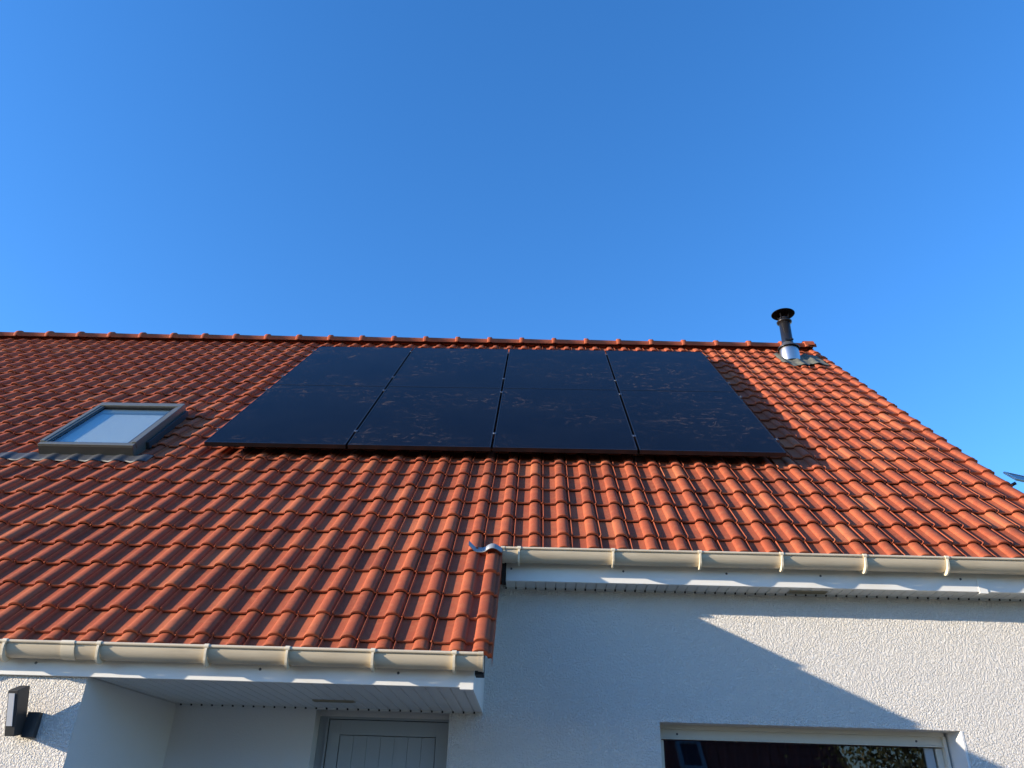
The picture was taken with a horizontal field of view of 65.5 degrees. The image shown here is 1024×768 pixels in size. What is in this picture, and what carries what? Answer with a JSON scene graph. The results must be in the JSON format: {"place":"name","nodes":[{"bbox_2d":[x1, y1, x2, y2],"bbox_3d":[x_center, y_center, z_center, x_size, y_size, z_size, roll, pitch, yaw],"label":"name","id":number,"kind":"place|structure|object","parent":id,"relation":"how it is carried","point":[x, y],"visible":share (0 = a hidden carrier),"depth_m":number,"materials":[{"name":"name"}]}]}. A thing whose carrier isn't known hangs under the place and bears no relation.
{"place":"outdoors","nodes":[
{"label":"outdoors","id":0,"kind":"place"},
{"bbox_2d":[0,0,1023,492],"label":"sky","id":1,"kind":"structure","parent":0,"point":[633,170],"materials":[{"name":"blue"}]},
{"label":"ground","id":2,"kind":"structure","parent":0,"visible":0},
{"bbox_2d":[0,308,1023,767],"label":"house","id":3,"kind":"structure","parent":2,"relation":"on","point":[840,584],"depth_m":4.85,"materials":[{"name":"tile"}]},
{"bbox_2d":[4,685,42,737],"bbox_3d":[-2.314,1.548,3.772,0.108,0.225,0.157,1,-29,2],"label":"wall lamp","id":4,"kind":"object","parent":3,"relation":"attached to","point":[21,722],"visible":1,"depth_m":3.76,"materials":[{"name":"grey metal"}]},
{"bbox_2d":[0,402,188,462],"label":"roof window","id":5,"kind":"structure","parent":3,"relation":"in","point":[99,434],"depth_m":6.68,"materials":[{"name":"grey metal"}]},
{"bbox_2d":[313,716,448,767],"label":"door","id":6,"kind":"structure","parent":3,"relation":"in","point":[342,742],"depth_m":4.73,"materials":[{"name":"grey paint"}]},
{"bbox_2d":[215,428,779,445],"bbox_3d":[-0.144,0.485,6.582,4.660,0.155,0.124,1,-29,2],"label":"mounting rail","id":7,"kind":"object","parent":3,"relation":"attached to","point":[494,433],"visible":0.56,"depth_m":6.56,"materials":[{"name":"black metal"}]},
{"bbox_2d":[204,384,385,448],"bbox_3d":[-1.853,0.258,7.145,1.132,1.230,1.241,1,-29,2],"label":"solar module","id":8,"kind":"object","parent":7,"relation":"attached to","point":[304,416],"visible":0.99,"depth_m":6.94,"materials":[{"name":"black"}]},
{"bbox_2d":[348,386,500,450],"bbox_3d":[-0.703,0.276,7.107,1.132,1.230,1.241,1,-29,2],"label":"solar module","id":9,"kind":"object","parent":7,"relation":"attached to","point":[432,418],"visible":0.94,"depth_m":6.90,"materials":[{"name":"black"}]},
{"bbox_2d":[493,388,636,453],"bbox_3d":[0.446,0.294,7.069,1.132,1.230,1.241,1,-29,2],"label":"solar module","id":10,"kind":"object","parent":7,"relation":"attached to","point":[565,420],"visible":1,"depth_m":6.86,"materials":[{"name":"black"}]},
{"bbox_2d":[619,390,785,456],"bbox_3d":[1.595,0.312,7.030,1.132,1.230,1.241,1,-29,2],"label":"solar module","id":11,"kind":"object","parent":7,"relation":"attached to","point":[718,423],"visible":0.94,"depth_m":6.82,"materials":[{"name":"black"}]},
{"bbox_2d":[265,388,742,401],"bbox_3d":[-0.099,0.116,7.766,4.660,0.084,0.084,1,-29,2],"label":"mounting rail","id":12,"kind":"object","parent":3,"relation":"attached to","point":[620,394],"visible":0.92,"depth_m":7.74,"materials":[{"name":"black metal"}]},
{"bbox_2d":[281,375,731,386],"bbox_3d":[-0.081,-0.018,8.248,4.660,0.084,0.084,1,-29,2],"label":"mounting rail","id":13,"kind":"object","parent":3,"relation":"attached to","point":[392,377],"visible":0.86,"depth_m":8.23,"materials":[{"name":"black metal"}]},
{"bbox_2d":[503,349,616,389],"bbox_3d":[0.508,-0.165,8.725,1.132,1.230,1.241,1,-29,2],"label":"solar module","id":14,"kind":"object","parent":13,"relation":"attached to","point":[556,369],"visible":0.87,"depth_m":8.60,"materials":[{"name":"black"}]},
{"bbox_2d":[606,350,734,391],"bbox_3d":[1.657,-0.147,8.687,1.132,1.230,1.241,1,-29,2],"label":"solar module","id":15,"kind":"object","parent":13,"relation":"attached to","point":[665,370],"visible":0.89,"depth_m":8.57,"materials":[{"name":"black"}]},
{"bbox_2d":[312,350,708,359],"bbox_3d":[-0.038,-0.327,9.365,4.660,0.084,0.084,1,-29,2],"label":"mounting rail","id":16,"kind":"object","parent":3,"relation":"attached to","point":[706,356],"visible":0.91,"depth_m":9.34,"materials":[{"name":"black metal"}]},
{"bbox_2d":[275,346,412,387],"bbox_3d":[-1.790,-0.201,8.801,1.132,1.230,1.241,1,-29,2],"label":"solar module","id":17,"kind":"object","parent":16,"relation":"attached to","point":[356,366],"visible":0.89,"depth_m":8.68,"materials":[{"name":"black"}]},
{"bbox_2d":[388,348,507,389],"bbox_3d":[-0.641,-0.183,8.763,1.132,1.230,1.241,1,-29,2],"label":"solar module","id":18,"kind":"object","parent":16,"relation":"attached to","point":[452,367],"visible":0.87,"depth_m":8.64,"materials":[{"name":"black"}]},
{"bbox_2d":[660,725,970,767],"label":"window","id":19,"kind":"structure","parent":3,"relation":"in","point":[682,746],"depth_m":4.70,"materials":[{"name":"beige"}]},
{"bbox_2d":[1003,471,1023,485],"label":"antenna","id":20,"kind":"object","parent":3,"relation":"attached to","point":[1017,477],"visible":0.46,"depth_m":6.49,"materials":[{"name":"silver metal"}]}
]}

